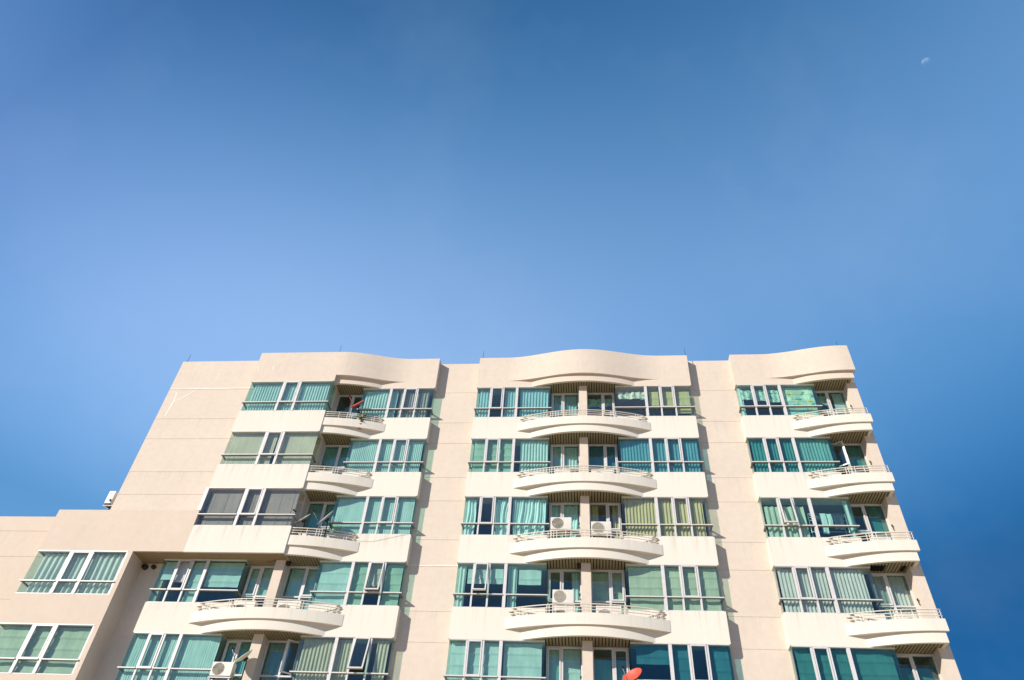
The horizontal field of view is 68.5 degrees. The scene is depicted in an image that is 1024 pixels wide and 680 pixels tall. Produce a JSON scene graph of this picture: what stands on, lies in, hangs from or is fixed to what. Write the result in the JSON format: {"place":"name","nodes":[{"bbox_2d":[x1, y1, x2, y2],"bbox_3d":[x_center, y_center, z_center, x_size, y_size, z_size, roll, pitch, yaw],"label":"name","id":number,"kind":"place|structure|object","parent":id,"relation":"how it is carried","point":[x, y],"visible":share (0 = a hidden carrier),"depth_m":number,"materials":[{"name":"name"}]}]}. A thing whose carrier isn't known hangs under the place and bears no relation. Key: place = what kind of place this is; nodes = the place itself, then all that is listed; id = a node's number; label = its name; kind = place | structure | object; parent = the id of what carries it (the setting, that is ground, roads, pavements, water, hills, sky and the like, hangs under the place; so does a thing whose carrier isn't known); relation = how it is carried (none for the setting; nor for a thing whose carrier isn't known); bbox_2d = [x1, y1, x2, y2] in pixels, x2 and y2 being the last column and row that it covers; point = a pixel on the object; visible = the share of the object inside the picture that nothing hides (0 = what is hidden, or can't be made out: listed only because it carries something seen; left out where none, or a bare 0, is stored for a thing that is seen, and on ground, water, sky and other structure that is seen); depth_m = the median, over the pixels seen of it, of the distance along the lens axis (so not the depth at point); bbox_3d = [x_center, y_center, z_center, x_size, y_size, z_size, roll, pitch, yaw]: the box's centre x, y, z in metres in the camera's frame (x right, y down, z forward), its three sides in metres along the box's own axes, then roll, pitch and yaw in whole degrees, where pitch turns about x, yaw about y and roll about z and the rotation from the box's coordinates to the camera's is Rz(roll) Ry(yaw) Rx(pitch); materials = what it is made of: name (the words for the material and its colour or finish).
{"place":"outdoors","nodes":[
{"label":"outdoors","id":0,"kind":"place"},
{"bbox_2d":[0,0,1023,679],"label":"sky","id":1,"kind":"structure","parent":0,"point":[449,181],"materials":[{"name":"blue"}]},
{"label":"ground","id":2,"kind":"structure","parent":0,"visible":0},
{"bbox_2d":[0,345,961,679],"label":"apartment building","id":3,"kind":"structure","parent":2,"relation":"on","point":[176,477],"depth_m":30.29,"materials":[{"name":"paint"}]},
{"bbox_2d":[0,626,91,673],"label":"window blind","id":4,"kind":"object","parent":3,"relation":"on","point":[67,643],"depth_m":27.50,"materials":[{"name":"fabric"}]},
{"bbox_2d":[0,623,94,674],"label":"window","id":5,"kind":"structure","parent":3,"relation":"in","point":[41,657],"depth_m":27.28,"materials":[{"name":"white metal"}]},
{"bbox_2d":[16,550,127,593],"bbox_3d":[-17.222,9.249,29.610,3.900,1.820,0.585,-1,-45,5],"label":"window","id":6,"kind":"structure","parent":3,"relation":"in","point":[79,580],"depth_m":29.35,"materials":[{"name":"white metal"}]},
{"bbox_2d":[26,553,124,593],"bbox_3d":[-17.109,9.226,29.524,3.517,1.783,0.101,-1,-45,5],"label":"curtain","id":7,"kind":"object","parent":3,"relation":"on","point":[103,567],"visible":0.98,"depth_m":29.59,"materials":[{"name":"green fabric"}]},
{"bbox_2d":[120,636,221,679],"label":"window blind","id":8,"kind":"object","parent":3,"relation":"on","point":[206,646],"depth_m":27.47,"materials":[{"name":"teal fabric"}]},
{"bbox_2d":[117,632,226,679],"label":"window","id":9,"kind":"structure","parent":3,"relation":"in","point":[164,634],"depth_m":27.35,"materials":[{"name":"white metal"}]},
{"bbox_2d":[181,563,205,601],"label":"window blind","id":10,"kind":"object","parent":3,"relation":"on","point":[195,577],"depth_m":29.56,"materials":[{"name":"teal fabric"}]},
{"bbox_2d":[147,559,249,603],"bbox_3d":[-12.291,9.567,29.561,3.560,1.820,0.545,-1,-45,5],"label":"window","id":11,"kind":"structure","parent":3,"relation":"in","point":[192,561],"depth_m":29.35,"materials":[{"name":"white metal"}]},
{"bbox_2d":[208,662,236,679],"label":"air conditioner","id":12,"kind":"object","parent":3,"relation":"on","point":[222,670],"visible":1,"depth_m":26.61,"materials":[{"name":"white paint"}]},
{"bbox_2d":[200,491,244,524],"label":"window blind","id":13,"kind":"object","parent":3,"relation":"on","point":[215,504],"depth_m":31.29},
{"bbox_2d":[203,563,244,587],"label":"window blind","id":14,"kind":"object","parent":3,"relation":"attached to","point":[223,574],"depth_m":29.68,"materials":[{"name":"teal fabric"}]},
{"bbox_2d":[219,643,250,679],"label":"curtain","id":15,"kind":"object","parent":3,"relation":"attached to","point":[245,648],"visible":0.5,"depth_m":27.81,"materials":[{"name":"teal fabric"}]},
{"bbox_2d":[238,491,260,524],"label":"window blind","id":16,"kind":"object","parent":3,"relation":"on","point":[251,503],"depth_m":31.16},
{"bbox_2d":[197,487,304,525],"bbox_3d":[-10.823,7.040,31.170,4.150,1.820,0.625,-1,-45,5],"label":"window","id":17,"kind":"structure","parent":3,"relation":"in","point":[247,489],"depth_m":30.91,"materials":[{"name":"white metal"}]},
{"bbox_2d":[224,434,278,463],"bbox_3d":[-11.548,4.897,33.275,2.033,1.783,0.020,-1,-45,5],"label":"window blind","id":18,"kind":"object","parent":3,"relation":"on","point":[249,443],"depth_m":33.37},
{"bbox_2d":[241,566,274,600],"bbox_3d":[-9.955,10.021,29.269,1.190,2.623,0.125,-1,-45,5],"label":"balcony door","id":19,"kind":"structure","parent":3,"relation":"in","point":[262,568],"depth_m":29.68,"materials":[{"name":"white metal"}]},
{"bbox_2d":[246,569,273,595],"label":"window blind","id":20,"kind":"object","parent":3,"relation":"attached to","point":[265,582],"depth_m":29.87,"materials":[{"name":"teal fabric"}]},
{"bbox_2d":[221,431,321,463],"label":"window","id":21,"kind":"structure","parent":3,"relation":"in","point":[276,454],"depth_m":33.08,"materials":[{"name":"white metal"}]},
{"bbox_2d":[261,643,290,679],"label":"curtain","id":22,"kind":"object","parent":3,"relation":"attached to","point":[274,659],"visible":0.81,"depth_m":27.57,"materials":[{"name":"teal fabric"}]},
{"bbox_2d":[256,491,299,525],"bbox_3d":[-9.652,6.984,30.971,1.440,1.783,0.029,-1,-45,5],"label":"window blind","id":23,"kind":"object","parent":3,"relation":"on","point":[285,520],"depth_m":31.03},
{"bbox_2d":[257,639,303,679],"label":"balcony door","id":24,"kind":"structure","parent":3,"relation":"in","point":[301,643],"depth_m":27.33,"materials":[{"name":"white metal"}]},
{"bbox_2d":[246,384,329,410],"bbox_3d":[-10.514,2.756,35.305,3.684,1.783,0.061,-1,-45,5],"label":"curtain","id":25,"kind":"object","parent":3,"relation":"on","point":[307,392],"visible":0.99,"depth_m":35.41,"materials":[{"name":"teal fabric"}]},
{"bbox_2d":[242,380,335,410],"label":"window","id":26,"kind":"structure","parent":3,"relation":"in","point":[294,400],"depth_m":35.10,"materials":[{"name":"white metal"}]},
{"bbox_2d":[276,434,317,463],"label":"window blind","id":27,"kind":"object","parent":3,"relation":"on","point":[305,442],"depth_m":33.18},
{"bbox_2d":[284,569,317,621],"bbox_3d":[-8.291,10.142,29.160,1.200,2.663,0.019,-1,-45,5],"label":"window blind","id":28,"kind":"object","parent":3,"relation":"attached to","point":[295,582],"depth_m":29.67,"materials":[{"name":"teal fabric"}]},
{"bbox_2d":[280,566,321,603],"bbox_3d":[-8.309,9.995,29.120,1.345,2.623,0.125,-1,-45,5],"label":"balcony door","id":29,"kind":"structure","parent":3,"relation":"in","point":[301,596],"depth_m":29.52,"materials":[{"name":"white metal"}]},
{"bbox_2d":[303,505,334,547],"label":"curtain","id":30,"kind":"object","parent":3,"relation":"attached to","point":[311,521],"visible":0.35,"depth_m":31.79,"materials":[{"name":"teal fabric"}]},
{"bbox_2d":[301,502,338,533],"bbox_3d":[-8.119,7.870,31.229,1.280,2.623,0.125,-1,-45,5],"label":"balcony door","id":31,"kind":"structure","parent":3,"relation":"in","point":[320,526],"depth_m":31.71,"materials":[{"name":"white metal"}]},
{"bbox_2d":[295,639,352,679],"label":"curtain","id":32,"kind":"object","parent":3,"relation":"on","point":[316,654],"visible":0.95,"depth_m":27.02,"materials":[{"name":"beige fabric"}]},
{"bbox_2d":[313,564,350,604],"bbox_3d":[-6.880,9.471,29.004,1.260,1.783,0.055,-1,-45,5],"label":"window blind","id":33,"kind":"object","parent":3,"relation":"on","point":[334,577],"depth_m":29.08,"materials":[{"name":"teal fabric"}]},
{"bbox_2d":[321,448,348,483],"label":"window blind","id":34,"kind":"object","parent":3,"relation":"attached to","point":[330,456],"depth_m":33.94,"materials":[{"name":"glass"}]},
{"bbox_2d":[318,445,352,472],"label":"balcony door","id":35,"kind":"structure","parent":3,"relation":"in","point":[340,447],"depth_m":33.89,"materials":[{"name":"white metal"}]},
{"bbox_2d":[289,635,394,679],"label":"window","id":36,"kind":"structure","parent":3,"relation":"in","point":[370,639],"depth_m":26.69,"materials":[{"name":"white metal"}]},
{"bbox_2d":[347,564,367,604],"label":"window blind","id":37,"kind":"object","parent":3,"relation":"on","point":[359,577],"depth_m":28.98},
{"bbox_2d":[310,560,406,605],"bbox_3d":[-5.904,9.409,28.923,3.560,1.820,0.709,-1,-45,5],"label":"window","id":38,"kind":"structure","parent":3,"relation":"in","point":[347,592],"depth_m":28.68,"materials":[{"name":"white metal"}]},
{"bbox_2d":[327,495,417,533],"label":"window","id":39,"kind":"structure","parent":3,"relation":"in","point":[379,522],"depth_m":30.91,"materials":[{"name":"white metal"}]},
{"bbox_2d":[331,499,414,533],"bbox_3d":[-5.723,7.339,31.033,3.264,1.783,0.020,-1,-45,5],"label":"window blind","id":40,"kind":"object","parent":3,"relation":"on","point":[353,509],"depth_m":31.12,"materials":[{"name":"teal fabric"}]},
{"bbox_2d":[361,391,398,417],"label":"curtain","id":41,"kind":"object","parent":3,"relation":"on","point":[376,399],"visible":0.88,"depth_m":35.47,"materials":[{"name":"teal fabric"}]},
{"bbox_2d":[371,640,389,679],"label":"curtain","id":42,"kind":"object","parent":3,"relation":"on","point":[381,656],"visible":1,"depth_m":26.84,"materials":[{"name":"green fabric"}]},
{"bbox_2d":[346,442,422,471],"bbox_3d":[-5.598,5.213,33.147,3.198,1.783,0.033,-1,-45,5],"label":"curtain","id":43,"kind":"object","parent":3,"relation":"on","point":[363,451],"visible":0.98,"depth_m":33.25,"materials":[{"name":"teal fabric"}]},
{"bbox_2d":[343,438,426,471],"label":"window","id":44,"kind":"structure","parent":3,"relation":"in","point":[407,440],"depth_m":32.94,"materials":[{"name":"white metal"}]},
{"bbox_2d":[380,565,403,604],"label":"window blind","id":45,"kind":"object","parent":3,"relation":"on","point":[393,579],"depth_m":28.85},
{"bbox_2d":[357,387,434,417],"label":"window","id":46,"kind":"structure","parent":3,"relation":"in","point":[387,409],"depth_m":35.02,"materials":[{"name":"white metal"}]},
{"bbox_2d":[396,391,429,417],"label":"curtain","id":47,"kind":"object","parent":3,"relation":"on","point":[423,399],"visible":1,"depth_m":35.29,"materials":[{"name":"fabric"}]},
{"bbox_2d":[464,499,476,534],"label":"curtain","id":48,"kind":"object","parent":3,"relation":"on","point":[471,512],"visible":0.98,"depth_m":30.74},
{"bbox_2d":[448,642,498,679],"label":"window blind","id":49,"kind":"object","parent":3,"relation":"on","point":[490,660],"depth_m":26.57,"materials":[{"name":"teal fabric"}]},
{"bbox_2d":[467,569,503,583],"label":"window blind","id":50,"kind":"object","parent":3,"relation":"attached to","point":[496,576],"depth_m":28.78,"materials":[{"name":"teal fabric"}]},
{"bbox_2d":[472,441,511,471],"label":"window blind","id":51,"kind":"object","parent":3,"relation":"on","point":[505,451],"depth_m":32.79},
{"bbox_2d":[443,638,545,679],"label":"window","id":52,"kind":"structure","parent":3,"relation":"in","point":[465,675],"depth_m":26.36,"materials":[{"name":"white metal"}]},
{"bbox_2d":[453,562,547,608],"bbox_3d":[-0.419,9.301,28.403,3.560,1.820,0.772,-1,-45,5],"label":"window","id":53,"kind":"structure","parent":3,"relation":"in","point":[475,564],"depth_m":28.28,"materials":[{"name":"white metal"}]},
{"bbox_2d":[494,499,508,534],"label":"curtain","id":54,"kind":"object","parent":3,"relation":"on","point":[501,511],"visible":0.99,"depth_m":30.63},
{"bbox_2d":[461,496,548,538],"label":"window","id":55,"kind":"structure","parent":3,"relation":"in","point":[492,523],"depth_m":30.44,"materials":[{"name":"white metal"}]},
{"bbox_2d":[468,438,549,471],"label":"window","id":56,"kind":"structure","parent":3,"relation":"in","point":[512,462],"depth_m":32.54,"materials":[{"name":"white metal"}]},
{"bbox_2d":[507,566,517,606],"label":"curtain","id":57,"kind":"object","parent":3,"relation":"on","point":[512,585],"visible":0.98,"depth_m":28.45,"materials":[{"name":"teal fabric"}]},
{"bbox_2d":[474,386,551,416],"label":"window","id":58,"kind":"structure","parent":3,"relation":"in","point":[501,407],"depth_m":34.66,"materials":[{"name":"white metal"}]},
{"bbox_2d":[502,643,541,679],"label":"window blind","id":59,"kind":"object","parent":3,"relation":"on","point":[524,660],"depth_m":26.43,"materials":[{"name":"teal fabric"}]},
{"bbox_2d":[512,499,545,534],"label":"curtain","id":60,"kind":"object","parent":3,"relation":"on","point":[529,511],"visible":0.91,"depth_m":30.55,"materials":[{"name":"fabric"}]},
{"bbox_2d":[519,570,540,584],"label":"window blind","id":61,"kind":"object","parent":3,"relation":"attached to","point":[529,577],"depth_m":28.62,"materials":[{"name":"teal fabric"}]},
{"bbox_2d":[519,441,547,471],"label":"curtain","id":62,"kind":"object","parent":3,"relation":"on","point":[534,451],"visible":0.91,"depth_m":32.68,"materials":[{"name":"teal fabric"}]},
{"bbox_2d":[519,390,547,416],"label":"curtain","id":63,"kind":"object","parent":3,"relation":"on","point":[533,398],"visible":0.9,"depth_m":34.81,"materials":[{"name":"teal fabric"}]},
{"bbox_2d":[551,517,572,537],"bbox_3d":[1.932,7.688,29.500,0.895,1.507,0.310,-1,-45,5],"label":"air conditioner","id":64,"kind":"object","parent":3,"relation":"on","point":[561,523],"visible":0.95,"depth_m":29.71,"materials":[{"name":"white paint"}]},
{"bbox_2d":[552,590,574,612],"bbox_3d":[1.867,9.832,27.359,0.845,1.447,0.310,-1,-45,5],"label":"air conditioner","id":65,"kind":"object","parent":3,"relation":"on","point":[563,596],"visible":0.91,"depth_m":27.55,"materials":[{"name":"white paint"}]},
{"bbox_2d":[547,569,581,612],"bbox_3d":[1.970,9.834,28.187,1.280,2.623,0.125,-1,-45,5],"label":"balcony door","id":66,"kind":"structure","parent":3,"relation":"in","point":[550,571],"depth_m":28.77,"materials":[{"name":"white metal"}]},
{"bbox_2d":[546,646,582,679],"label":"balcony door","id":67,"kind":"structure","parent":3,"relation":"in","point":[560,648],"depth_m":26.70,"materials":[{"name":"white metal"}]},
{"bbox_2d":[549,650,580,679],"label":"window blind","id":68,"kind":"object","parent":3,"relation":"attached to","point":[571,666],"depth_m":26.67,"materials":[{"name":"teal fabric"}]},
{"bbox_2d":[553,447,577,483],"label":"curtain","id":69,"kind":"object","parent":3,"relation":"attached to","point":[570,456],"visible":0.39,"depth_m":33.01,"materials":[{"name":"teal fabric"}]},
{"bbox_2d":[552,505,578,537],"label":"curtain","id":70,"kind":"object","parent":3,"relation":"attached to","point":[571,511],"visible":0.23,"depth_m":31.00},
{"bbox_2d":[554,396,577,416],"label":"curtain","id":71,"kind":"object","parent":3,"relation":"attached to","point":[570,402],"visible":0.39,"depth_m":35.14,"materials":[{"name":"teal fabric"}]},
{"bbox_2d":[589,447,616,473],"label":"curtain","id":72,"kind":"object","parent":3,"relation":"attached to","point":[596,456],"visible":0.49,"depth_m":32.87,"materials":[{"name":"teal fabric"}]},
{"bbox_2d":[592,573,625,627],"bbox_3d":[3.608,9.948,28.072,1.200,2.663,0.052,-1,-45,5],"label":"window blind","id":73,"kind":"object","parent":3,"relation":"attached to","point":[600,585],"depth_m":28.61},
{"bbox_2d":[591,570,626,627],"bbox_3d":[3.605,9.809,28.039,1.275,2.623,0.125,-1,-45,5],"label":"balcony door","id":74,"kind":"structure","parent":3,"relation":"in","point":[611,601],"depth_m":28.34,"materials":[{"name":"white metal"}]},
{"bbox_2d":[594,660,626,679],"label":"window blind","id":75,"kind":"object","parent":3,"relation":"attached to","point":[602,669],"depth_m":26.45,"materials":[{"name":"teal fabric"}]},
{"bbox_2d":[593,647,629,679],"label":"balcony door","id":76,"kind":"structure","parent":3,"relation":"in","point":[613,650],"depth_m":26.56,"materials":[{"name":"white metal"}]},
{"bbox_2d":[628,568,664,609],"bbox_3d":[4.990,9.284,27.925,1.240,1.783,0.056,-1,-45,5],"label":"window blind","id":77,"kind":"object","parent":3,"relation":"on","point":[645,581],"depth_m":28.00,"materials":[{"name":"fabric"}]},
{"bbox_2d":[636,646,669,664],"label":"window blind","id":78,"kind":"object","parent":3,"relation":"attached to","point":[644,656],"depth_m":26.20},
{"bbox_2d":[615,385,694,416],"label":"window","id":79,"kind":"structure","parent":3,"relation":"in","point":[661,406],"depth_m":34.02,"materials":[{"name":"white metal"}]},
{"bbox_2d":[620,441,700,471],"bbox_3d":[6.313,5.025,32.064,3.271,1.783,0.061,-1,-45,5],"label":"curtain","id":80,"kind":"object","parent":3,"relation":"on","point":[629,451],"visible":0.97,"depth_m":32.16,"materials":[{"name":"teal fabric"}]},
{"bbox_2d":[618,437,703,471],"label":"window","id":81,"kind":"structure","parent":3,"relation":"in","point":[670,445],"depth_m":31.96,"materials":[{"name":"white metal"}]},
{"bbox_2d":[624,500,706,535],"bbox_3d":[6.091,7.151,29.959,3.104,1.783,0.061,-1,-45,5],"label":"curtain","id":82,"kind":"object","parent":3,"relation":"on","point":[639,511],"visible":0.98,"depth_m":30.05,"materials":[{"name":"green fabric"}]},
{"bbox_2d":[621,496,712,538],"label":"window","id":83,"kind":"structure","parent":3,"relation":"in","point":[672,498],"depth_m":29.81,"materials":[{"name":"white metal"}]},
{"bbox_2d":[625,564,724,610],"bbox_3d":[5.982,9.281,27.903,3.560,1.820,0.545,-1,-45,5],"label":"window","id":84,"kind":"structure","parent":3,"relation":"in","point":[695,566],"depth_m":27.67,"materials":[{"name":"white metal"}]},
{"bbox_2d":[672,647,690,679],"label":"window blind","id":85,"kind":"object","parent":3,"relation":"on","point":[680,654],"depth_m":26.07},
{"bbox_2d":[630,642,732,679],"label":"window","id":86,"kind":"structure","parent":3,"relation":"in","point":[683,667],"depth_m":25.84,"materials":[{"name":"white metal"}]},
{"bbox_2d":[664,568,721,610],"bbox_3d":[6.643,9.259,27.776,1.960,1.783,0.057,-1,-45,5],"label":"window blind","id":87,"kind":"object","parent":3,"relation":"on","point":[708,582],"depth_m":27.83,"materials":[{"name":"fabric"}]},
{"bbox_2d":[709,648,731,679],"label":"window blind","id":88,"kind":"object","parent":3,"relation":"on","point":[718,656],"depth_m":25.88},
{"bbox_2d":[750,440,798,471],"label":"curtain","id":89,"kind":"object","parent":3,"relation":"on","point":[758,451],"visible":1,"depth_m":31.73,"materials":[{"name":"teal fabric"}]},
{"bbox_2d":[736,384,822,415],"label":"window","id":90,"kind":"structure","parent":3,"relation":"in","point":[752,386],"depth_m":33.54,"materials":[{"name":"white metal"}]},
{"bbox_2d":[764,506,809,536],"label":"curtain","id":91,"kind":"object","parent":3,"relation":"on","point":[772,515],"visible":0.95,"depth_m":29.50,"materials":[{"name":"green fabric"}]},
{"bbox_2d":[746,437,839,471],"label":"window","id":92,"kind":"structure","parent":3,"relation":"in","point":[781,461],"depth_m":31.38,"materials":[{"name":"white metal"}]},
{"bbox_2d":[781,387,818,414],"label":"window blind","id":93,"kind":"object","parent":3,"relation":"on","point":[799,396],"depth_m":33.71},
{"bbox_2d":[777,569,834,612],"bbox_3d":[10.720,9.201,27.413,1.702,1.783,0.061,-1,-45,5],"label":"curtain","id":94,"kind":"object","parent":3,"relation":"on","point":[787,585],"visible":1,"depth_m":27.47,"materials":[{"name":"white fabric"}]},
{"bbox_2d":[759,497,859,537],"bbox_3d":[11.631,7.012,29.458,3.560,1.820,0.709,-1,-45,5],"label":"window","id":95,"kind":"structure","parent":3,"relation":"in","point":[808,499],"depth_m":29.24,"materials":[{"name":"white metal"}]},
{"bbox_2d":[795,440,836,471],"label":"curtain","id":96,"kind":"object","parent":3,"relation":"on","point":[813,450],"visible":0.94,"depth_m":31.60,"materials":[{"name":"teal fabric"}]},
{"bbox_2d":[794,649,852,679],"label":"window blind","id":97,"kind":"object","parent":3,"relation":"on","point":[806,667],"depth_m":25.56,"materials":[{"name":"fabric"}]},
{"bbox_2d":[773,565,882,613],"bbox_3d":[11.479,9.195,27.404,3.560,1.820,0.545,-1,-45,5],"label":"window","id":98,"kind":"structure","parent":3,"relation":"in","point":[793,568],"depth_m":27.20,"materials":[{"name":"white metal"}]},
{"bbox_2d":[790,645,894,679],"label":"window","id":99,"kind":"structure","parent":3,"relation":"in","point":[812,652],"depth_m":25.61,"materials":[{"name":"white metal"}]},
{"bbox_2d":[828,441,870,473],"bbox_3d":[14.207,5.294,31.225,1.365,2.623,0.415,-1,-45,5],"label":"balcony door","id":100,"kind":"structure","parent":3,"relation":"in","point":[835,444],"depth_m":31.75,"materials":[{"name":"white metal"}]},
{"bbox_2d":[829,570,873,612],"bbox_3d":[12.324,9.176,27.267,1.200,1.783,0.061,-1,-45,5],"label":"curtain","id":101,"kind":"object","parent":3,"relation":"on","point":[849,584],"visible":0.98,"depth_m":27.34,"materials":[{"name":"white fabric"}]},
{"bbox_2d":[845,447,866,471],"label":"window blind","id":102,"kind":"object","parent":3,"relation":"attached to","point":[854,456],"depth_m":31.88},
{"bbox_2d":[847,504,893,539],"bbox_3d":[14.060,7.522,29.216,1.365,2.623,0.125,-1,-45,5],"label":"balcony door","id":103,"kind":"structure","parent":3,"relation":"in","point":[862,506],"depth_m":29.70,"materials":[{"name":"white metal"}]},
{"bbox_2d":[851,651,898,679],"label":"window blind","id":104,"kind":"object","parent":3,"relation":"on","point":[874,665],"depth_m":25.43,"materials":[{"name":"fabric"}]},
{"bbox_2d":[866,507,887,536],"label":"window blind","id":105,"kind":"object","parent":3,"relation":"attached to","point":[876,519],"depth_m":29.74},
{"bbox_2d":[867,573,920,617],"bbox_3d":[13.902,9.647,27.104,1.365,2.623,0.125,-1,-45,5],"label":"balcony door","id":106,"kind":"structure","parent":3,"relation":"in","point":[883,605],"depth_m":27.53,"materials":[{"name":"white metal"}]},
{"bbox_2d":[872,577,917,619],"bbox_3d":[13.922,9.791,27.141,1.274,2.663,0.061,-1,-45,5],"label":"curtain","id":107,"kind":"object","parent":3,"relation":"attached to","point":[899,591],"visible":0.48,"depth_m":27.61,"materials":[{"name":"white fabric"}]},
{"bbox_2d":[892,653,941,679],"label":"balcony door","id":108,"kind":"structure","parent":3,"relation":"in","point":[910,656],"depth_m":25.68,"materials":[{"name":"white metal"}]},
{"bbox_2d":[900,668,935,679],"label":"window blind","id":109,"kind":"object","parent":3,"relation":"attached to","point":[923,674],"depth_m":25.57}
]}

